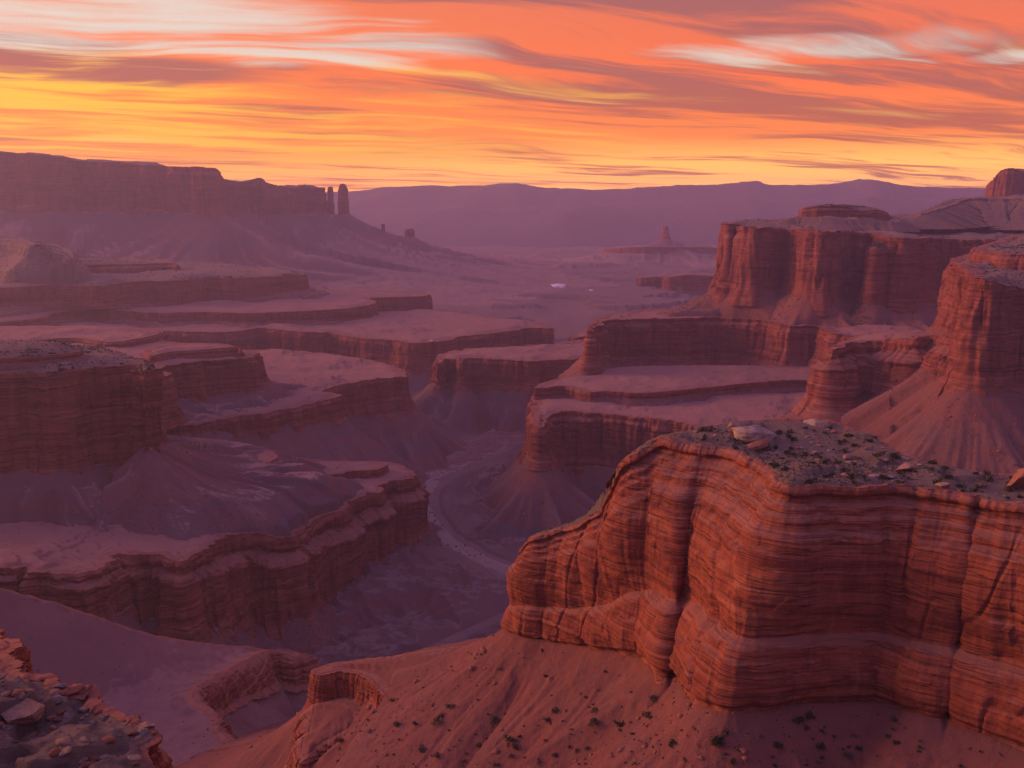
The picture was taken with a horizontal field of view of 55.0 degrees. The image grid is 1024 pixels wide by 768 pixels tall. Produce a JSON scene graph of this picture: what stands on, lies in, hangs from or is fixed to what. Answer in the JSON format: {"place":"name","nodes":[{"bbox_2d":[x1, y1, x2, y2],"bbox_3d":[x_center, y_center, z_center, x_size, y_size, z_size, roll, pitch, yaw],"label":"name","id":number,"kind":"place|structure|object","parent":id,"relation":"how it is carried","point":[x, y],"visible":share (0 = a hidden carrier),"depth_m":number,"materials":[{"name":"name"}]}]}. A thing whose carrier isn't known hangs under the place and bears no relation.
{"place":"outdoors","nodes":[
{"label":"outdoors","id":0,"kind":"place"},
{"bbox_2d":[0,676,162,767],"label":"gravel","id":1,"kind":"structure","parent":0,"point":[72,734],"depth_m":23.90,"materials":[{"name":"brown gravel"}]},
{"bbox_2d":[62,746,71,754],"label":"stone","id":2,"kind":"object","parent":1,"relation":"on","point":[67,750],"visible":1,"depth_m":22.74,"materials":[{"name":"brown stone"}]},
{"bbox_2d":[86,720,96,725],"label":"rock","id":3,"kind":"object","parent":1,"relation":"on","point":[93,722],"visible":0.69,"depth_m":25.51,"materials":[{"name":"grey stone"}]},
{"bbox_2d":[0,588,320,765],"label":"slickrock ridge","id":4,"kind":"structure","parent":0,"point":[258,683],"depth_m":319.36,"materials":[{"name":"red stone"}]},
{"bbox_2d":[195,437,279,462],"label":"mesa","id":5,"kind":"structure","parent":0,"point":[268,456],"depth_m":609.10,"materials":[{"name":"red stone"}]},
{"bbox_2d":[0,213,715,665],"bbox_3d":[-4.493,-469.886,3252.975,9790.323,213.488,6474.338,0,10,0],"label":"canyon ground","id":6,"kind":"structure","parent":0,"point":[408,599],"depth_m":627.55,"materials":[{"name":"sand"}]},
{"bbox_2d":[0,325,307,430],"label":"mesa","id":7,"kind":"structure","parent":6,"relation":"on","point":[213,383],"depth_m":726.08,"materials":[{"name":"red stone"}]},
{"bbox_2d":[0,236,329,316],"bbox_3d":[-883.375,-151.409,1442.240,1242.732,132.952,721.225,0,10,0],"label":"mesa","id":8,"kind":"structure","parent":6,"relation":"on","point":[65,281],"depth_m":1306.15,"materials":[{"name":"red stone"}]},
{"bbox_2d":[0,340,363,551],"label":"mesa","id":9,"kind":"structure","parent":6,"relation":"on","point":[98,426],"depth_m":490.30,"materials":[{"name":"red stone"}]},
{"bbox_2d":[0,289,432,327],"bbox_3d":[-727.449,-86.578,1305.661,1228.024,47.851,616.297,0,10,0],"label":"mesa","id":10,"kind":"structure","parent":6,"relation":"on","point":[335,306],"depth_m":1242.04,"materials":[{"name":"red stone"}]},
{"bbox_2d":[0,457,442,654],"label":"mesa","id":11,"kind":"structure","parent":6,"relation":"on","point":[218,589],"depth_m":459.18,"materials":[{"name":"red stone"}]},
{"bbox_2d":[60,308,553,386],"bbox_3d":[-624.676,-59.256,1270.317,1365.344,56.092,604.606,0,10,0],"label":"mesa","id":12,"kind":"structure","parent":6,"relation":"on","point":[413,343],"depth_m":1171.60,"materials":[{"name":"red stone"}]},
{"bbox_2d":[0,151,620,476],"bbox_3d":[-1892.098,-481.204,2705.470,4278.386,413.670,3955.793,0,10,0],"label":"escarpment","id":13,"kind":"structure","parent":6,"relation":"on","point":[113,209],"depth_m":2107.86,"materials":[{"name":"stone"}]},
{"bbox_2d":[551,283,565,287],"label":"salt pan","id":14,"kind":"object","parent":13,"relation":"on","point":[559,285],"visible":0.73,"depth_m":2102.14,"materials":[{"name":"white"}]},
{"bbox_2d":[166,349,468,484],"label":"mesa","id":15,"kind":"structure","parent":6,"relation":"on","point":[372,400],"depth_m":813.68,"materials":[{"name":"red stone"}]},
{"bbox_2d":[327,187,527,264],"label":"rock pillar","id":16,"kind":"object","parent":6,"relation":"on","point":[330,203],"visible":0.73,"depth_m":2493.68,"materials":[{"name":"stone"}]},
{"bbox_2d":[326,184,531,266],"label":"rock spire","id":17,"kind":"object","parent":6,"relation":"on","point":[343,219],"visible":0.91,"depth_m":2445.34,"materials":[{"name":"stone"}]},
{"bbox_2d":[380,224,421,253],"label":"rock stub","id":18,"kind":"object","parent":17,"relation":"on","point":[395,240],"visible":0.99,"depth_m":2480.51,"materials":[{"name":"stone"}]},
{"bbox_2d":[404,229,454,251],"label":"rock stub","id":19,"kind":"object","parent":17,"relation":"on","point":[409,233],"visible":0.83,"depth_m":2563.28,"materials":[{"name":"stone"}]},
{"bbox_2d":[425,430,519,574],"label":"dry wash","id":20,"kind":"object","parent":6,"relation":"in","point":[446,537],"visible":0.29,"depth_m":655.02},
{"bbox_2d":[412,339,583,434],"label":"mesa","id":21,"kind":"structure","parent":6,"relation":"on","point":[516,374],"depth_m":965.03,"materials":[{"name":"red stone"}]},
{"bbox_2d":[0,151,1023,766],"bbox_3d":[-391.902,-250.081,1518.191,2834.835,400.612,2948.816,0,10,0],"label":"scrub","id":22,"kind":"object","parent":6,"relation":"on","point":[878,245],"visible":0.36,"depth_m":508.24,"materials":[{"name":"green plant"}]},
{"bbox_2d":[22,216,1022,767],"bbox_3d":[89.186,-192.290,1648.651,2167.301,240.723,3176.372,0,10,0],"label":"rubble","id":23,"kind":"object","parent":6,"relation":"on","point":[644,746],"visible":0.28,"depth_m":195.96,"materials":[{"name":"red stone"}]},
{"bbox_2d":[568,332,585,340],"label":"butte","id":24,"kind":"object","parent":6,"relation":"on","point":[577,336],"visible":0.26,"depth_m":1213.44,"materials":[{"name":"red stone"}]},
{"bbox_2d":[173,418,1023,767],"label":"butte","id":25,"kind":"object","parent":6,"relation":"on","point":[719,582],"visible":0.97,"depth_m":142.61,"materials":[{"name":"red stone"}]},
{"bbox_2d":[0,629,32,678],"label":"rock outcrop","id":26,"kind":"object","parent":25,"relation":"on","point":[15,657],"visible":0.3,"depth_m":42.64,"materials":[{"name":"red stone"}]},
{"bbox_2d":[0,672,173,767],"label":"rock ledge","id":27,"kind":"object","parent":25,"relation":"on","point":[88,695],"visible":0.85,"depth_m":24.29,"materials":[{"name":"red stone"}]},
{"bbox_2d":[0,691,11,696],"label":"stone","id":28,"kind":"object","parent":27,"relation":"on","point":[6,693],"visible":1,"depth_m":25.48,"materials":[{"name":"beige stone"}]},
{"bbox_2d":[11,689,26,697],"bbox_3d":[-12.863,8.076,25.660,0.279,0.184,0.384,0,10,0],"label":"stone","id":29,"kind":"object","parent":27,"relation":"on","point":[16,693],"visible":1,"depth_m":25.56,"materials":[{"name":"brown stone"}]},
{"bbox_2d":[1,698,44,724],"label":"rock","id":30,"kind":"object","parent":27,"relation":"on","point":[27,711],"visible":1,"depth_m":25.11,"materials":[{"name":"beige stone"}]},
{"bbox_2d":[46,715,55,720],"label":"rock","id":31,"kind":"object","parent":27,"relation":"on","point":[51,718],"visible":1,"depth_m":25.46,"materials":[{"name":"beige stone"}]},
{"bbox_2d":[49,725,56,732],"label":"rock","id":32,"kind":"object","parent":27,"relation":"on","point":[52,728],"visible":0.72,"depth_m":25.00,"materials":[{"name":"beige stone"}]},
{"bbox_2d":[48,748,60,757],"bbox_3d":[-10.605,8.551,22.806,0.304,0.174,0.248,-7,12,-34],"label":"stone","id":33,"kind":"object","parent":27,"relation":"on","point":[54,752],"visible":1,"depth_m":22.73,"materials":[{"name":"red stone"}]},
{"bbox_2d":[49,688,61,694],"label":"stone","id":34,"kind":"object","parent":27,"relation":"on","point":[56,690],"visible":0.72,"depth_m":26.71,"materials":[{"name":"beige stone"}]},
{"bbox_2d":[52,695,62,704],"bbox_3d":[-12.230,8.425,26.108,0.541,0.209,0.343,-7,12,-34],"label":"rock","id":35,"kind":"object","parent":27,"relation":"on","point":[57,699],"visible":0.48,"depth_m":26.12,"materials":[{"name":"grey stone"}]},
{"bbox_2d":[53,718,61,721],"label":"stone","id":36,"kind":"object","parent":27,"relation":"on","point":[57,719],"visible":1,"depth_m":25.39,"materials":[{"name":"brown stone"}]},
{"bbox_2d":[52,683,67,688],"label":"rock","id":37,"kind":"object","parent":27,"relation":"on","point":[61,685],"visible":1,"depth_m":26.85,"materials":[{"name":"grey stone"}]},
{"bbox_2d":[57,709,65,715],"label":"stone","id":38,"kind":"object","parent":27,"relation":"on","point":[61,712],"visible":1,"depth_m":25.76,"materials":[{"name":"brown stone"}]},
{"bbox_2d":[55,737,71,745],"bbox_3d":[-10.616,8.479,23.303,0.396,0.161,0.386,0,10,-20],"label":"stone","id":39,"kind":"object","parent":27,"relation":"on","point":[65,741],"visible":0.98,"depth_m":23.21,"materials":[{"name":"brown stone"}]},
{"bbox_2d":[62,712,71,718],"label":"rock","id":40,"kind":"object","parent":27,"relation":"on","point":[66,715],"visible":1,"depth_m":25.64,"materials":[{"name":"grey stone"}]},
{"bbox_2d":[59,683,84,695],"bbox_3d":[-11.942,8.339,26.753,0.471,0.245,0.562,8,13,38],"label":"rock","id":41,"kind":"object","parent":27,"relation":"on","point":[74,689],"visible":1,"depth_m":26.67,"materials":[{"name":"red stone"}]},
{"bbox_2d":[78,706,88,712],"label":"stone","id":42,"kind":"object","parent":27,"relation":"on","point":[83,709],"visible":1,"depth_m":26.14,"materials":[{"name":"grey stone"}]},
{"bbox_2d":[79,761,92,767],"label":"stone","id":43,"kind":"object","parent":27,"relation":"on","point":[85,764],"visible":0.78,"depth_m":22.82,"materials":[{"name":"brown stone"}]},
{"bbox_2d":[82,739,92,742],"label":"rock","id":44,"kind":"object","parent":27,"relation":"on","point":[86,741],"visible":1,"depth_m":23.38,"materials":[{"name":"beige stone"}]},
{"bbox_2d":[88,754,98,761],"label":"stone","id":45,"kind":"object","parent":27,"relation":"on","point":[93,758],"visible":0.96,"depth_m":23.15,"materials":[{"name":"brown stone"}]},
{"bbox_2d":[98,754,110,760],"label":"stone","id":46,"kind":"object","parent":27,"relation":"on","point":[103,756],"visible":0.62,"depth_m":23.26,"materials":[{"name":"stone"}]},
{"bbox_2d":[101,736,115,743],"bbox_3d":[-9.745,8.609,23.752,0.336,0.156,0.249,-9,13,-40],"label":"stone","id":47,"kind":"object","parent":27,"relation":"on","point":[108,739],"visible":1,"depth_m":23.70,"materials":[{"name":"red stone"}]},
{"bbox_2d":[128,731,138,735],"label":"stone","id":48,"kind":"object","parent":27,"relation":"on","point":[133,733],"visible":1,"depth_m":24.42,"materials":[{"name":"brown stone"}]},
{"bbox_2d":[127,754,141,760],"bbox_3d":[-8.943,8.845,23.184,0.389,0.121,0.227,-1,13,-5],"label":"stone","id":49,"kind":"object","parent":27,"relation":"on","point":[135,757],"visible":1,"depth_m":23.17,"materials":[{"name":"stone"}]},
{"bbox_2d":[133,735,141,740],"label":"stone","id":50,"kind":"object","parent":27,"relation":"on","point":[138,737],"visible":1,"depth_m":24.28,"materials":[{"name":"beige stone"}]},
{"bbox_2d":[137,728,149,735],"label":"stone","id":51,"kind":"object","parent":27,"relation":"on","point":[142,731],"visible":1,"depth_m":24.57,"materials":[{"name":"grey stone"}]},
{"bbox_2d":[138,721,155,728],"bbox_3d":[-9.254,8.649,24.903,0.467,0.139,0.279,-1,10,-6],"label":"rock","id":52,"kind":"object","parent":27,"relation":"on","point":[146,724],"visible":1,"depth_m":24.87,"materials":[{"name":"beige stone"}]},
{"bbox_2d":[418,744,425,752],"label":"shrub","id":53,"kind":"object","parent":25,"relation":"on","point":[422,748],"visible":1,"depth_m":172.25,"materials":[{"name":"green plant"}]},
{"bbox_2d":[430,751,439,757],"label":"shrub","id":54,"kind":"object","parent":25,"relation":"on","point":[436,755],"visible":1,"depth_m":168.75,"materials":[{"name":"green plant"}]},
{"bbox_2d":[431,717,440,725],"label":"shrub","id":55,"kind":"object","parent":25,"relation":"on","point":[437,719],"visible":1,"depth_m":176.45,"materials":[{"name":"green plant"}]},
{"bbox_2d":[444,703,455,707],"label":"shrub","id":56,"kind":"object","parent":25,"relation":"on","point":[448,705],"visible":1,"depth_m":178.66,"materials":[{"name":"green plant"}]},
{"bbox_2d":[490,716,498,724],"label":"shrub","id":57,"kind":"object","parent":25,"relation":"on","point":[494,718],"visible":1,"depth_m":171.75,"materials":[{"name":"green plant"}]},
{"bbox_2d":[503,735,513,741],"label":"shrub","id":58,"kind":"object","parent":25,"relation":"on","point":[507,738],"visible":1,"depth_m":163.08,"materials":[{"name":"green plant"}]},
{"bbox_2d":[588,717,598,726],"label":"shrub","id":59,"kind":"object","parent":25,"relation":"on","point":[593,721],"visible":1,"depth_m":154.48,"materials":[{"name":"green plant"}]},
{"bbox_2d":[614,721,624,726],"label":"shrub","id":60,"kind":"object","parent":25,"relation":"on","point":[618,724],"visible":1,"depth_m":151.73,"materials":[{"name":"green plant"}]},
{"bbox_2d":[648,694,656,702],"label":"shrub","id":61,"kind":"object","parent":25,"relation":"on","point":[652,697],"visible":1,"depth_m":150.48,"materials":[{"name":"green plant"}]},
{"bbox_2d":[699,425,716,430],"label":"shrub","id":62,"kind":"object","parent":25,"relation":"on","point":[709,428],"visible":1,"depth_m":170.85,"materials":[{"name":"green plant"}]},
{"bbox_2d":[712,736,725,745],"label":"shrub","id":63,"kind":"object","parent":25,"relation":"on","point":[718,740],"visible":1,"depth_m":133.49,"materials":[{"name":"green plant"}]},
{"bbox_2d":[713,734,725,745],"bbox_3d":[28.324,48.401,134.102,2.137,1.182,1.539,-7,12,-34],"label":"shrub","id":64,"kind":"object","parent":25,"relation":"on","point":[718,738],"visible":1,"depth_m":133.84,"materials":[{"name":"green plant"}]},
{"bbox_2d":[720,728,728,735],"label":"shrub","id":65,"kind":"object","parent":25,"relation":"on","point":[725,731],"visible":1,"depth_m":134.11,"materials":[{"name":"green plant"}]},
{"bbox_2d":[730,758,736,765],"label":"shrub","id":66,"kind":"object","parent":25,"relation":"on","point":[732,761],"visible":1,"depth_m":131.71,"materials":[{"name":"green plant"}]},
{"bbox_2d":[728,421,741,433],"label":"boulder","id":67,"kind":"object","parent":25,"relation":"on","point":[734,424],"visible":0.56,"depth_m":168.60,"materials":[{"name":"beige stone"}]},
{"bbox_2d":[731,425,777,442],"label":"boulder","id":68,"kind":"object","parent":25,"relation":"on","point":[751,433],"visible":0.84,"depth_m":165.23,"materials":[{"name":"stone"}]},
{"bbox_2d":[768,462,778,468],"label":"shrub","id":69,"kind":"object","parent":25,"relation":"on","point":[775,464],"visible":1,"depth_m":147.49,"materials":[{"name":"green plant"}]},
{"bbox_2d":[773,741,782,748],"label":"shrub","id":70,"kind":"object","parent":25,"relation":"on","point":[780,744],"visible":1,"depth_m":133.75,"materials":[{"name":"green plant"}]},
{"bbox_2d":[784,449,791,454],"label":"shrub","id":71,"kind":"object","parent":25,"relation":"on","point":[786,452],"visible":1,"depth_m":160.79,"materials":[{"name":"green plant"}]},
{"bbox_2d":[793,716,804,724],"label":"shrub","id":72,"kind":"object","parent":25,"relation":"on","point":[801,719],"visible":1,"depth_m":136.38,"materials":[{"name":"green plant"}]},
{"bbox_2d":[798,450,809,455],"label":"shrub","id":73,"kind":"object","parent":25,"relation":"on","point":[805,453],"visible":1,"depth_m":159.59,"materials":[{"name":"green plant"}]},
{"bbox_2d":[805,710,816,719],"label":"shrub","id":74,"kind":"object","parent":25,"relation":"on","point":[810,714],"visible":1,"depth_m":137.17,"materials":[{"name":"green plant"}]},
{"bbox_2d":[803,419,832,426],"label":"boulder","id":75,"kind":"object","parent":25,"relation":"on","point":[817,422],"visible":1,"depth_m":173.81,"materials":[{"name":"stone"}]},
{"bbox_2d":[815,741,825,749],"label":"shrub","id":76,"kind":"object","parent":25,"relation":"on","point":[821,745],"visible":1,"depth_m":135.07,"materials":[{"name":"green plant"}]},
{"bbox_2d":[840,473,849,477],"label":"stone","id":77,"kind":"object","parent":25,"relation":"on","point":[844,475],"visible":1,"depth_m":141.47,"materials":[{"name":"beige stone"}]},
{"bbox_2d":[843,454,851,459],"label":"boulder","id":78,"kind":"object","parent":25,"relation":"on","point":[846,456],"visible":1,"depth_m":157.63,"materials":[{"name":"beige stone"}]},
{"bbox_2d":[842,751,855,759],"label":"shrub","id":79,"kind":"object","parent":25,"relation":"on","point":[849,755],"visible":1,"depth_m":134.21,"materials":[{"name":"green plant"}]},
{"bbox_2d":[853,470,858,477],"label":"shrub","id":80,"kind":"object","parent":25,"relation":"on","point":[855,472],"visible":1,"depth_m":140.74,"materials":[{"name":"green plant"}]},
{"bbox_2d":[869,474,879,477],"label":"boulder","id":81,"kind":"object","parent":25,"relation":"on","point":[874,475],"visible":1,"depth_m":141.49,"materials":[{"name":"stone"}]},
{"bbox_2d":[887,453,898,458],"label":"shrub","id":82,"kind":"object","parent":25,"relation":"on","point":[893,456],"visible":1,"depth_m":153.51,"materials":[{"name":"green plant"}]},
{"bbox_2d":[895,462,916,470],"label":"boulder","id":83,"kind":"object","parent":25,"relation":"on","point":[906,466],"visible":1,"depth_m":148.13,"materials":[{"name":"beige stone"}]},
{"bbox_2d":[926,459,937,463],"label":"shrub","id":84,"kind":"object","parent":25,"relation":"on","point":[933,461],"visible":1,"depth_m":150.43,"materials":[{"name":"green plant"}]},
{"bbox_2d":[932,478,941,483],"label":"shrub","id":85,"kind":"object","parent":25,"relation":"on","point":[935,480],"visible":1,"depth_m":138.57,"materials":[{"name":"green plant"}]},
{"bbox_2d":[934,482,950,487],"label":"boulder","id":86,"kind":"object","parent":25,"relation":"on","point":[943,484],"visible":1,"depth_m":137.25,"materials":[{"name":"beige stone"}]},
{"bbox_2d":[974,483,987,487],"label":"shrub","id":87,"kind":"object","parent":25,"relation":"on","point":[977,485],"visible":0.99,"depth_m":140.88,"materials":[{"name":"green plant"}]},
{"bbox_2d":[1003,485,1012,491],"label":"shrub","id":88,"kind":"object","parent":25,"relation":"on","point":[1009,489],"visible":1,"depth_m":139.74,"materials":[{"name":"green plant"}]},
{"bbox_2d":[1007,468,1023,488],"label":"boulder","id":89,"kind":"object","parent":25,"relation":"on","point":[1016,480],"visible":1,"depth_m":139.55,"materials":[{"name":"red stone"}]},
{"bbox_2d":[559,245,717,263],"bbox_3d":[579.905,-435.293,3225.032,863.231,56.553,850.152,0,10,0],"label":"butte","id":90,"kind":"object","parent":6,"relation":"on","point":[619,254],"visible":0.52,"depth_m":2984.78,"materials":[{"name":"stone"}]},
{"bbox_2d":[471,365,810,541],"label":"mesa","id":91,"kind":"structure","parent":6,"relation":"on","point":[590,439],"depth_m":725.09,"materials":[{"name":"red stone"}]},
{"bbox_2d":[634,276,661,288],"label":"butte","id":92,"kind":"object","parent":6,"relation":"on","point":[651,281],"visible":0.62,"depth_m":2046.20,"materials":[{"name":"stone"}]},
{"bbox_2d":[643,226,715,267],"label":"rock spire","id":93,"kind":"object","parent":6,"relation":"on","point":[693,259],"visible":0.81,"depth_m":2935.45,"materials":[{"name":"stone"}]},
{"bbox_2d":[660,273,713,295],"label":"butte","id":94,"kind":"object","parent":6,"relation":"on","point":[692,284],"visible":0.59,"depth_m":1935.13,"materials":[{"name":"stone"}]},
{"bbox_2d":[558,307,921,378],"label":"mesa","id":95,"kind":"structure","parent":6,"relation":"on","point":[648,337],"depth_m":931.11,"materials":[{"name":"red stone"}]},
{"bbox_2d":[658,194,1023,329],"bbox_3d":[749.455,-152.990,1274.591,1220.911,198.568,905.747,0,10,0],"label":"mesa","id":96,"kind":"structure","parent":6,"relation":"on","point":[819,267],"depth_m":938.38,"materials":[{"name":"red stone"}]},
{"bbox_2d":[781,330,952,422],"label":"mesa","id":97,"kind":"structure","parent":6,"relation":"on","point":[846,375],"depth_m":649.31,"materials":[{"name":"red stone"}]},
{"bbox_2d":[841,233,1023,473],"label":"mesa","id":98,"kind":"structure","parent":6,"relation":"on","point":[980,318],"depth_m":549.01,"materials":[{"name":"red stone"}]},
{"bbox_2d":[0,0,1023,191],"label":"sky","id":99,"kind":"structure","parent":0,"point":[359,95],"materials":[{"name":"orange"}]},
{"bbox_2d":[335,196,945,247],"bbox_3d":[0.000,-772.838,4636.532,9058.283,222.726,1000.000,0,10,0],"label":"foothills","id":100,"kind":"structure","parent":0,"point":[550,226],"depth_m":4418.97,"materials":[{"name":"purple stone"}]},
{"bbox_2d":[325,179,985,211],"bbox_3d":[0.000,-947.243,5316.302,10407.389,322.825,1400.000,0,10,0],"label":"mountains","id":101,"kind":"structure","parent":0,"point":[500,196],"depth_m":5138.77,"materials":[{"name":"purple stone"}]},
{"bbox_2d":[747,437,768,449],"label":"boulder","id":102,"kind":"object","parent":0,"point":[761,443],"visible":0.95,"depth_m":163.12,"materials":[{"name":"red stone"}]},
{"bbox_2d":[985,168,1023,197],"bbox_3d":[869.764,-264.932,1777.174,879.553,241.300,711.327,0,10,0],"label":"butte","id":103,"kind":"object","parent":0,"point":[1006,182],"visible":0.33,"depth_m":1586.59,"materials":[{"name":"red stone"}]}
]}

